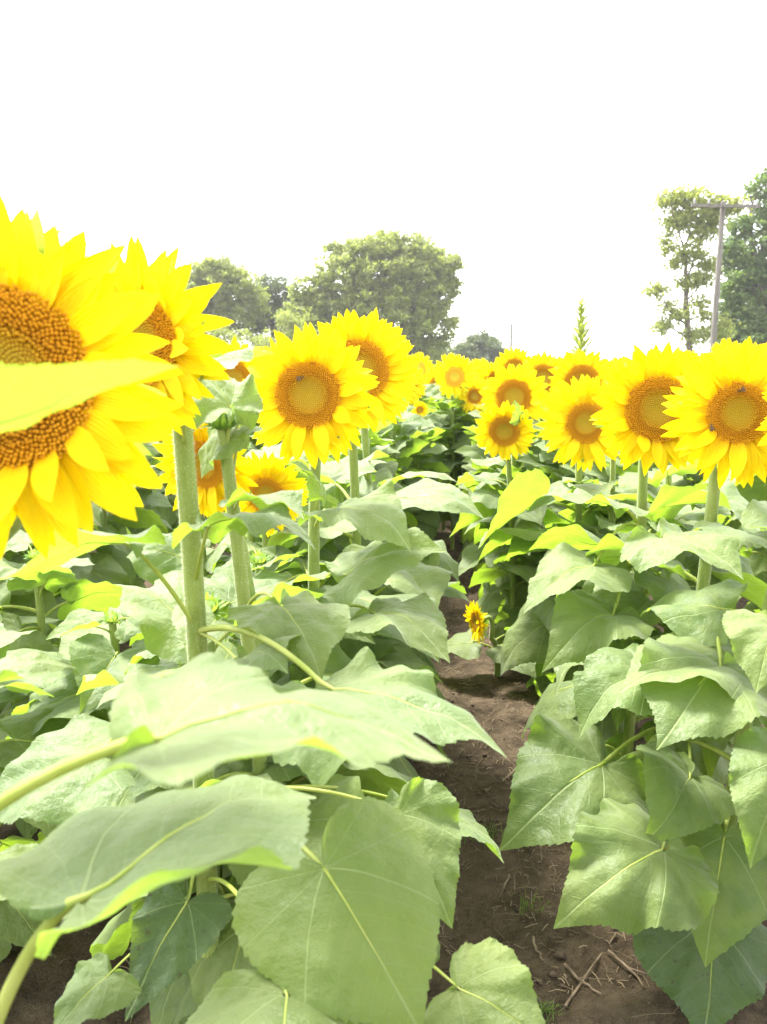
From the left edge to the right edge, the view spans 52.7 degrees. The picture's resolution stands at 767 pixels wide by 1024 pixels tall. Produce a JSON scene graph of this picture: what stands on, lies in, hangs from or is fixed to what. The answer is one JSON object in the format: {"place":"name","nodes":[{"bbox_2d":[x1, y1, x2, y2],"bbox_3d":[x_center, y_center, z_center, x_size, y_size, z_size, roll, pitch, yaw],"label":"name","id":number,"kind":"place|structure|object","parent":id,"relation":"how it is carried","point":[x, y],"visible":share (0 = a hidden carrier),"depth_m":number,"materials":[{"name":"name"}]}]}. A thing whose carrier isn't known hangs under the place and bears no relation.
{"place":"outdoors","nodes":[
{"label":"outdoors","id":0,"kind":"place"},
{"bbox_2d":[0,479,766,1023],"bbox_3d":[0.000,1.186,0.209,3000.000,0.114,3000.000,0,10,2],"label":"ground","id":1,"kind":"structure","parent":0,"point":[42,987],"depth_m":1.76,"materials":[{"name":"soil"}]},
{"bbox_2d":[0,551,24,708],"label":"sunflower plant","id":2,"kind":"object","parent":1,"relation":"on","point":[3,705],"visible":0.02,"depth_m":2.28,"materials":[{"name":"green plant"}]},
{"bbox_2d":[0,526,62,713],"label":"sunflower plant","id":3,"kind":"object","parent":1,"relation":"on","point":[23,598],"visible":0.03,"depth_m":2.52,"materials":[{"name":"green plant"}]},
{"bbox_2d":[0,623,86,961],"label":"sunflower plant","id":4,"kind":"object","parent":1,"relation":"on","point":[18,928],"visible":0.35,"depth_m":1.56,"materials":[{"name":"green plant"}]},
{"bbox_2d":[5,501,101,644],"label":"sunflower plant","id":5,"kind":"object","parent":1,"relation":"on","point":[81,572],"visible":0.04,"depth_m":2.78,"materials":[{"name":"green plant"}]},
{"bbox_2d":[0,530,121,837],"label":"sunflower plant","id":6,"kind":"object","parent":1,"relation":"on","point":[104,596],"visible":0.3,"depth_m":2.02,"materials":[{"name":"green plant"}]},
{"bbox_2d":[5,604,175,905],"bbox_3d":[-0.599,0.566,1.796,0.521,0.783,0.503,-4,11,-19],"label":"sunflower plant","id":7,"kind":"object","parent":1,"relation":"on","point":[90,641],"visible":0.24,"depth_m":1.69,"materials":[{"name":"green plant"}]},
{"bbox_2d":[53,522,128,596],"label":"sunflower plant","id":8,"kind":"object","parent":1,"relation":"on","point":[107,567],"visible":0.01,"depth_m":3.20,"materials":[{"name":"green plant"}]},
{"bbox_2d":[0,194,184,681],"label":"sunflower plant","id":9,"kind":"object","parent":1,"relation":"on","point":[85,413],"visible":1,"depth_m":0.61,"materials":[{"name":"yellow plant"}]},
{"bbox_2d":[83,443,172,583],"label":"sunflower plant","id":10,"kind":"object","parent":1,"relation":"on","point":[149,497],"visible":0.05,"depth_m":3.82,"materials":[{"name":"green plant"}]},
{"bbox_2d":[91,442,167,587],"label":"sunflower plant","id":11,"kind":"object","parent":1,"relation":"on","point":[147,518],"visible":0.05,"depth_m":3.52,"materials":[{"name":"green plant"}]},
{"bbox_2d":[135,442,167,533],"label":"sunflower plant","id":12,"kind":"object","parent":1,"relation":"on","point":[160,511],"visible":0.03,"depth_m":4.09,"materials":[{"name":"green plant"}]},
{"bbox_2d":[151,440,178,533],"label":"sunflower plant","id":13,"kind":"object","parent":1,"relation":"on","point":[172,520],"visible":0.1,"depth_m":4.52,"materials":[{"name":"green plant"}]},
{"bbox_2d":[152,442,215,547],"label":"sunflower plant","id":14,"kind":"object","parent":1,"relation":"on","point":[203,518],"visible":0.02,"depth_m":4.80,"materials":[{"name":"green plant"}]},
{"bbox_2d":[126,520,261,645],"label":"sunflower plant","id":15,"kind":"object","parent":1,"relation":"on","point":[165,560],"visible":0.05,"depth_m":2.32,"materials":[{"name":"green plant"}]},
{"bbox_2d":[76,572,324,1023],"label":"sunflower plant","id":16,"kind":"object","parent":1,"relation":"on","point":[156,613],"visible":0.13,"depth_m":1.32,"materials":[{"name":"green plant"}]},
{"bbox_2d":[178,250,272,342],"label":"broadleaf tree","id":17,"kind":"object","parent":1,"relation":"on","point":[234,295],"visible":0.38,"depth_m":59.22,"materials":[{"name":"green plant"}]},
{"bbox_2d":[0,652,452,1023],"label":"sunflower plant","id":18,"kind":"object","parent":1,"relation":"on","point":[199,715],"visible":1,"depth_m":0.49,"materials":[{"name":"green plant"}]},
{"bbox_2d":[112,374,363,1023],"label":"sunflower plant","id":19,"kind":"object","parent":1,"relation":"on","point":[314,623],"visible":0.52,"depth_m":1.13,"materials":[{"name":"green plant"}]},
{"bbox_2d":[246,442,255,451],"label":"sunflower plant","id":20,"kind":"object","parent":1,"relation":"on","point":[252,447],"depth_m":5.57,"materials":[{"name":"green plant"}]},
{"bbox_2d":[222,336,281,531],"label":"sunflower plant","id":21,"kind":"object","parent":1,"relation":"on","point":[239,372],"visible":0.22,"depth_m":2.49,"materials":[{"name":"yellow plant"}]},
{"bbox_2d":[124,534,381,877],"bbox_3d":[-0.322,0.498,1.743,0.546,0.872,0.570,9,13,42],"label":"sunflower plant","id":22,"kind":"object","parent":1,"relation":"on","point":[351,646],"visible":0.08,"depth_m":1.73,"materials":[{"name":"green plant"}]},
{"bbox_2d":[249,423,263,449],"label":"sunflower plant","id":23,"kind":"object","parent":1,"relation":"on","point":[254,441],"visible":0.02,"depth_m":6.31,"materials":[{"name":"green plant"}]},
{"bbox_2d":[206,305,323,347],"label":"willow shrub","id":24,"kind":"object","parent":1,"relation":"on","point":[292,321],"visible":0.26,"depth_m":51.45,"materials":[{"name":"green plant"}]},
{"bbox_2d":[238,263,298,347],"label":"broadleaf tree","id":25,"kind":"object","parent":1,"relation":"on","point":[276,288],"visible":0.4,"depth_m":62.96,"materials":[{"name":"green plant"}]},
{"bbox_2d":[234,450,307,635],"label":"sunflower plant","id":26,"kind":"object","parent":1,"relation":"on","point":[270,474],"visible":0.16,"depth_m":1.84,"materials":[{"name":"yellow plant"}]},
{"bbox_2d":[0,235,545,1023],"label":"sunflower plant","id":27,"kind":"object","parent":1,"relation":"on","point":[350,937],"visible":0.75,"depth_m":0.90,"materials":[{"name":"green plant"}]},
{"bbox_2d":[205,443,345,586],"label":"sunflower plant","id":28,"kind":"object","parent":1,"relation":"on","point":[212,560],"visible":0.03,"depth_m":2.15,"materials":[{"name":"green plant"}]},
{"bbox_2d":[141,423,440,962],"bbox_3d":[-0.175,0.400,1.387,0.578,1.177,0.563,0,10,2],"label":"sunflower plant","id":29,"kind":"object","parent":1,"relation":"on","point":[381,779],"visible":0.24,"depth_m":1.29,"materials":[{"name":"yellow plant"}]},
{"bbox_2d":[245,455,386,551],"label":"sunflower plant","id":30,"kind":"object","parent":1,"relation":"on","point":[329,469],"visible":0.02,"depth_m":2.36,"materials":[{"name":"green plant"}]},
{"bbox_2d":[16,586,654,1003],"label":"soil clods","id":31,"kind":"object","parent":1,"relation":"on","point":[558,952],"visible":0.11,"depth_m":1.84,"materials":[{"name":"brown soil"}]},
{"bbox_2d":[227,322,449,777],"bbox_3d":[-0.149,0.273,1.646,0.574,1.311,0.684,0,10,2],"label":"sunflower plant","id":32,"kind":"object","parent":1,"relation":"on","point":[316,414],"visible":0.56,"depth_m":1.47,"materials":[{"name":"yellow plant"}]},
{"bbox_2d":[296,375,304,381],"bbox_3d":[-0.156,-0.252,1.457,0.019,0.013,0.007,-20,3,3],"label":"bee","id":33,"kind":"object","parent":32,"relation":"attached to","point":[299,378],"visible":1,"depth_m":1.46},
{"bbox_2d":[13,544,678,1023],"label":"straw litter","id":34,"kind":"object","parent":1,"relation":"on","point":[495,832],"visible":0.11,"depth_m":1.93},
{"bbox_2d":[328,420,393,652],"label":"sunflower plant","id":35,"kind":"object","parent":1,"relation":"on","point":[383,473],"visible":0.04,"depth_m":2.92,"materials":[{"name":"green plant"}]},
{"bbox_2d":[252,307,484,766],"bbox_3d":[-0.043,0.177,2.035,0.581,1.366,0.614,0,10,2],"label":"sunflower plant","id":36,"kind":"object","parent":1,"relation":"on","point":[385,348],"visible":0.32,"depth_m":1.82,"materials":[{"name":"yellow plant"}]},
{"bbox_2d":[274,225,467,366],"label":"broadleaf tree","id":37,"kind":"object","parent":1,"relation":"on","point":[394,277],"visible":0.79,"depth_m":56.81,"materials":[{"name":"green plant"}]},
{"bbox_2d":[357,419,403,491],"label":"sunflower plant","id":38,"kind":"object","parent":1,"relation":"on","point":[376,440],"visible":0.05,"depth_m":3.73,"materials":[{"name":"green plant"}]},
{"bbox_2d":[302,340,468,669],"bbox_3d":[-0.024,0.117,2.448,0.600,1.341,0.644,0,10,2],"label":"sunflower plant","id":39,"kind":"object","parent":1,"relation":"on","point":[444,560],"visible":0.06,"depth_m":2.34,"materials":[{"name":"green plant"}]},
{"bbox_2d":[386,444,399,453],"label":"sunflower plant","id":40,"kind":"object","parent":1,"relation":"on","point":[390,450],"depth_m":3.92,"materials":[{"name":"green plant"}]},
{"bbox_2d":[385,411,419,483],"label":"sunflower plant","id":41,"kind":"object","parent":1,"relation":"on","point":[401,480],"visible":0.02,"depth_m":4.60,"materials":[{"name":"green plant"}]},
{"bbox_2d":[378,404,429,528],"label":"sunflower plant","id":42,"kind":"object","parent":1,"relation":"on","point":[409,422],"visible":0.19,"depth_m":4.18,"materials":[{"name":"green plant"}]},
{"bbox_2d":[390,411,441,535],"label":"sunflower plant","id":43,"kind":"object","parent":1,"relation":"on","point":[399,471],"visible":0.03,"depth_m":4.94,"materials":[{"name":"green plant"}]},
{"bbox_2d":[390,401,450,540],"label":"sunflower plant","id":44,"kind":"object","parent":1,"relation":"on","point":[427,521],"visible":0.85,"depth_m":4.69,"materials":[{"name":"green plant"}]},
{"bbox_2d":[408,351,440,466],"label":"sunflower plant","id":45,"kind":"object","parent":1,"relation":"on","point":[426,366],"visible":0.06,"depth_m":5.38,"materials":[{"name":"yellow plant"}]},
{"bbox_2d":[418,395,432,413],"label":"sunflower plant","id":46,"kind":"object","parent":1,"relation":"on","point":[421,399],"depth_m":7.41,"materials":[{"name":"green plant"}]},
{"bbox_2d":[408,366,444,482],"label":"sunflower plant","id":47,"kind":"object","parent":1,"relation":"on","point":[420,387],"visible":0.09,"depth_m":5.02,"materials":[{"name":"yellow plant"}]},
{"bbox_2d":[423,369,441,446],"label":"sunflower plant","id":48,"kind":"object","parent":1,"relation":"on","point":[432,380],"visible":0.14,"depth_m":6.62,"materials":[{"name":"yellow plant"}]},
{"bbox_2d":[430,353,460,530],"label":"sunflower plant","id":49,"kind":"object","parent":1,"relation":"on","point":[438,395],"visible":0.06,"depth_m":5.85,"materials":[{"name":"yellow plant"}]},
{"bbox_2d":[432,390,459,536],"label":"sunflower plant","id":50,"kind":"object","parent":1,"relation":"on","point":[445,395],"visible":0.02,"depth_m":5.77,"materials":[{"name":"green plant"}]},
{"bbox_2d":[423,355,478,549],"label":"sunflower plant","id":51,"kind":"object","parent":1,"relation":"on","point":[454,378],"visible":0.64,"depth_m":5.22,"materials":[{"name":"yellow plant"}]},
{"bbox_2d":[432,367,477,542],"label":"sunflower plant","id":52,"kind":"object","parent":1,"relation":"on","point":[442,417],"visible":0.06,"depth_m":5.50,"materials":[{"name":"green plant"}]},
{"bbox_2d":[446,378,487,485],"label":"sunflower plant","id":53,"kind":"object","parent":1,"relation":"on","point":[472,396],"visible":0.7,"depth_m":5.20,"materials":[{"name":"yellow plant"}]},
{"bbox_2d":[454,404,485,559],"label":"sunflower plant","id":54,"kind":"object","parent":1,"relation":"on","point":[475,413],"visible":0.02,"depth_m":4.96,"materials":[{"name":"green plant"}]},
{"bbox_2d":[462,416,480,547],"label":"sunflower plant","id":55,"kind":"object","parent":1,"relation":"on","point":[467,459],"visible":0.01,"depth_m":4.70,"materials":[{"name":"green plant"}]},
{"bbox_2d":[442,326,509,364],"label":"tree","id":56,"kind":"object","parent":1,"relation":"on","point":[484,344],"visible":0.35,"depth_m":76.78,"materials":[{"name":"green plant"}]},
{"bbox_2d":[454,425,498,571],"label":"sunflower plant","id":57,"kind":"object","parent":1,"relation":"on","point":[474,451],"visible":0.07,"depth_m":4.38,"materials":[{"name":"green plant"}]},
{"bbox_2d":[471,365,484,379],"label":"sunflower plant","id":58,"kind":"object","parent":1,"relation":"on","point":[477,368],"visible":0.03,"depth_m":6.28,"materials":[{"name":"yellow plant"}]},
{"bbox_2d":[467,359,489,410],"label":"sunflower plant","id":59,"kind":"object","parent":1,"relation":"on","point":[476,363],"visible":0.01,"depth_m":6.37,"materials":[{"name":"yellow plant"}]},
{"bbox_2d":[469,357,489,364],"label":"sunflower plant","id":60,"kind":"object","parent":1,"relation":"on","point":[475,359],"visible":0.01,"depth_m":6.51,"materials":[{"name":"yellow plant"}]},
{"bbox_2d":[464,817,504,843],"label":"grass tuft","id":61,"kind":"object","parent":1,"relation":"on","point":[493,836],"visible":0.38,"depth_m":2.05,"materials":[{"name":"green plant"}]},
{"bbox_2d":[478,360,496,411],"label":"sunflower plant","id":62,"kind":"object","parent":1,"relation":"on","point":[488,371],"visible":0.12,"depth_m":5.57,"materials":[{"name":"yellow plant"}]},
{"bbox_2d":[482,768,514,791],"bbox_3d":[0.408,0.793,2.424,0.023,0.050,0.350,8,13,37],"label":"dry stick","id":63,"kind":"object","parent":1,"relation":"on","point":[508,775],"visible":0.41,"depth_m":2.38,"materials":[{"name":"brown wood"}]},
{"bbox_2d":[447,600,553,688],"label":"sunflower plant","id":64,"kind":"object","parent":1,"relation":"on","point":[466,645],"visible":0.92,"depth_m":3.02,"materials":[{"name":"green plant"}]},
{"bbox_2d":[450,400,550,644],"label":"sunflower plant","id":65,"kind":"object","parent":1,"relation":"on","point":[506,430],"visible":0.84,"depth_m":3.15,"materials":[{"name":"green plant"}]},
{"bbox_2d":[469,433,536,598],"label":"sunflower plant","id":66,"kind":"object","parent":1,"relation":"on","point":[479,534],"visible":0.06,"depth_m":3.88,"materials":[{"name":"green plant"}]},
{"bbox_2d":[500,874,509,896],"bbox_3d":[0.293,0.894,1.853,0.007,0.016,0.072,5,11,25],"label":"dry stick","id":67,"kind":"object","parent":1,"relation":"on","point":[507,880],"visible":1,"depth_m":1.85,"materials":[{"name":"brown wood"}]},
{"bbox_2d":[493,347,529,377],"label":"sunflower plant","id":68,"kind":"object","parent":1,"relation":"on","point":[516,357],"visible":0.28,"depth_m":5.39,"materials":[{"name":"yellow plant"}]},
{"bbox_2d":[501,323,522,348],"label":"utility pole","id":69,"kind":"object","parent":1,"relation":"on","point":[511,326],"visible":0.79,"depth_m":110.77,"materials":[{"name":"grey wood"}]},
{"bbox_2d":[458,363,566,623],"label":"sunflower plant","id":70,"kind":"object","parent":1,"relation":"on","point":[511,384],"visible":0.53,"depth_m":3.25,"materials":[{"name":"yellow plant"}]},
{"bbox_2d":[491,420,558,593],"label":"sunflower plant","id":71,"kind":"object","parent":1,"relation":"on","point":[520,579],"visible":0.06,"depth_m":3.50,"materials":[{"name":"green plant"}]},
{"bbox_2d":[517,890,548,915],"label":"grass tuft","id":72,"kind":"object","parent":1,"relation":"on","point":[526,902],"visible":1,"depth_m":1.76,"materials":[{"name":"green plant"}]},
{"bbox_2d":[532,936,544,960],"bbox_3d":[0.327,0.930,1.648,0.012,0.015,0.060,-2,10,-11],"label":"dry stick","id":73,"kind":"object","parent":1,"relation":"on","point":[534,944],"visible":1,"depth_m":1.65,"materials":[{"name":"brown wood"}]},
{"bbox_2d":[520,350,572,483],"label":"sunflower plant","id":74,"kind":"object","parent":1,"relation":"on","point":[542,364],"visible":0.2,"depth_m":4.09,"materials":[{"name":"yellow plant"}]},
{"bbox_2d":[515,419,591,596],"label":"sunflower plant","id":75,"kind":"object","parent":1,"relation":"on","point":[552,474],"visible":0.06,"depth_m":3.19,"materials":[{"name":"green plant"}]},
{"bbox_2d":[543,356,564,419],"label":"sunflower plant","id":76,"kind":"object","parent":1,"relation":"on","point":[545,409],"depth_m":5.70,"materials":[{"name":"yellow plant"}]},
{"bbox_2d":[537,997,572,1023],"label":"grass tuft","id":77,"kind":"object","parent":1,"relation":"on","point":[542,1009],"visible":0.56,"depth_m":1.49,"materials":[{"name":"green plant"}]},
{"bbox_2d":[478,374,636,705],"bbox_3d":[0.650,0.155,2.591,0.548,1.216,0.573,9,13,42],"label":"sunflower plant","id":78,"kind":"object","parent":1,"relation":"on","point":[569,431],"visible":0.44,"depth_m":2.47,"materials":[{"name":"yellow plant"}]},
{"bbox_2d":[559,296,600,359],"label":"tall weed","id":79,"kind":"object","parent":1,"relation":"on","point":[581,342],"visible":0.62,"depth_m":5.18,"materials":[{"name":"green plant"}]},
{"bbox_2d":[548,348,612,484],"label":"sunflower plant","id":80,"kind":"object","parent":1,"relation":"on","point":[579,363],"visible":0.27,"depth_m":3.29,"materials":[{"name":"yellow plant"}]},
{"bbox_2d":[526,451,642,740],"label":"sunflower plant","id":81,"kind":"object","parent":1,"relation":"on","point":[606,727],"visible":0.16,"depth_m":2.46,"materials":[{"name":"green plant"}]},
{"bbox_2d":[545,455,633,589],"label":"sunflower plant","id":82,"kind":"object","parent":1,"relation":"on","point":[568,467],"visible":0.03,"depth_m":2.96,"materials":[{"name":"green plant"}]},
{"bbox_2d":[564,933,616,1008],"bbox_3d":[0.423,0.936,1.581,0.013,0.023,0.248,8,13,38],"label":"dry stick","id":83,"kind":"object","parent":1,"relation":"on","point":[580,984],"visible":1,"depth_m":1.56,"materials":[{"name":"brown wood"}]},
{"bbox_2d":[563,963,601,994],"bbox_3d":[0.401,0.943,1.560,0.011,0.020,0.106,-6,11,-29],"label":"dry stick","id":84,"kind":"object","parent":83,"relation":"on","point":[578,978],"visible":1,"depth_m":1.56,"materials":[{"name":"brown wood"}]},
{"bbox_2d":[606,357,620,366],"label":"sunflower plant","id":85,"kind":"object","parent":1,"relation":"on","point":[611,363],"depth_m":4.38,"materials":[{"name":"yellow plant"}]},
{"bbox_2d":[567,451,662,600],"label":"sunflower plant","id":86,"kind":"object","parent":1,"relation":"on","point":[605,477],"visible":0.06,"depth_m":2.67,"materials":[{"name":"green plant"}]},
{"bbox_2d":[607,949,645,987],"bbox_3d":[0.501,0.926,1.572,0.031,0.022,0.120,-3,11,-19],"label":"dry stick","id":87,"kind":"object","parent":1,"relation":"on","point":[632,970],"visible":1,"depth_m":1.58,"materials":[{"name":"brown wood"}]},
{"bbox_2d":[610,359,652,470],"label":"sunflower plant","id":88,"kind":"object","parent":1,"relation":"on","point":[636,462],"visible":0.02,"depth_m":3.40,"materials":[{"name":"yellow plant"}]},
{"bbox_2d":[499,336,766,1023],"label":"sunflower plant","id":89,"kind":"object","parent":1,"relation":"on","point":[620,822],"visible":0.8,"depth_m":1.45,"materials":[{"name":"green plant"}]},
{"bbox_2d":[709,423,714,430],"bbox_3d":[0.631,-0.164,1.488,0.013,0.019,0.007,-9,2,8],"label":"bee","id":90,"kind":"object","parent":89,"relation":"on","point":[711,428],"visible":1,"depth_m":1.49},
{"bbox_2d":[737,386,745,392],"bbox_3d":[0.683,-0.233,1.479,0.019,0.013,0.007,-19,0,8],"label":"bee","id":91,"kind":"object","parent":89,"relation":"attached to","point":[742,389],"visible":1,"depth_m":1.48},
{"bbox_2d":[522,342,761,777],"bbox_3d":[0.616,0.242,1.895,0.552,1.286,0.717,3,10,15],"label":"sunflower plant","id":92,"kind":"object","parent":1,"relation":"on","point":[631,419],"visible":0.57,"depth_m":1.72,"materials":[{"name":"green plant"}]},
{"bbox_2d":[581,459,766,783],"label":"sunflower plant","id":93,"kind":"object","parent":1,"relation":"on","point":[754,592],"visible":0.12,"depth_m":2.03,"materials":[{"name":"green plant"}]},
{"bbox_2d":[652,350,701,470],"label":"sunflower plant","id":94,"kind":"object","parent":1,"relation":"on","point":[696,359],"visible":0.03,"depth_m":5.14,"materials":[{"name":"yellow plant"}]},
{"bbox_2d":[661,474,700,486],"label":"sunflower plant","id":95,"kind":"object","parent":1,"relation":"on","point":[684,482],"visible":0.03,"depth_m":4.72,"materials":[{"name":"green plant"}]},
{"bbox_2d":[630,180,753,352],"bbox_3d":[15.904,-12.125,40.184,6.193,10.077,3.729,0,10,2],"label":"slender tree","id":96,"kind":"object","parent":1,"relation":"on","point":[705,223],"visible":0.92,"depth_m":39.72,"materials":[{"name":"green plant"}]},
{"bbox_2d":[620,387,766,966],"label":"sunflower plant","id":97,"kind":"object","parent":1,"relation":"on","point":[733,851],"visible":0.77,"depth_m":1.39,"materials":[{"name":"green plant"}]},
{"bbox_2d":[680,337,740,525],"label":"sunflower plant","id":98,"kind":"object","parent":1,"relation":"on","point":[697,477],"visible":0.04,"depth_m":4.16,"materials":[{"name":"yellow plant"}]},
{"bbox_2d":[691,198,759,351],"bbox_3d":[13.543,-8.287,31.463,2.779,8.395,0.400,-1,10,-4],"label":"utility pole","id":99,"kind":"object","parent":1,"relation":"on","point":[723,205],"visible":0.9,"depth_m":31.09,"materials":[{"name":"grey wood"}]},
{"bbox_2d":[694,342,765,528],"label":"sunflower plant","id":100,"kind":"object","parent":1,"relation":"on","point":[736,524],"visible":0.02,"depth_m":4.05,"materials":[{"name":"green plant"}]},
{"bbox_2d":[702,469,766,612],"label":"sunflower plant","id":101,"kind":"object","parent":1,"relation":"on","point":[757,490],"visible":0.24,"depth_m":3.33,"materials":[{"name":"green plant"}]},
{"bbox_2d":[709,163,766,344],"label":"broadleaf tree","id":102,"kind":"object","parent":1,"relation":"on","point":[740,289],"visible":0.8,"depth_m":43.49,"materials":[{"name":"green plant"}]},
{"bbox_2d":[725,483,766,601],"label":"sunflower plant","id":103,"kind":"object","parent":1,"relation":"on","point":[758,563],"visible":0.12,"depth_m":3.68,"materials":[{"name":"green plant"}]},
{"bbox_2d":[0,0,766,361],"label":"sky","id":104,"kind":"structure","parent":0,"point":[533,140],"materials":[{"name":"white"}]}
]}

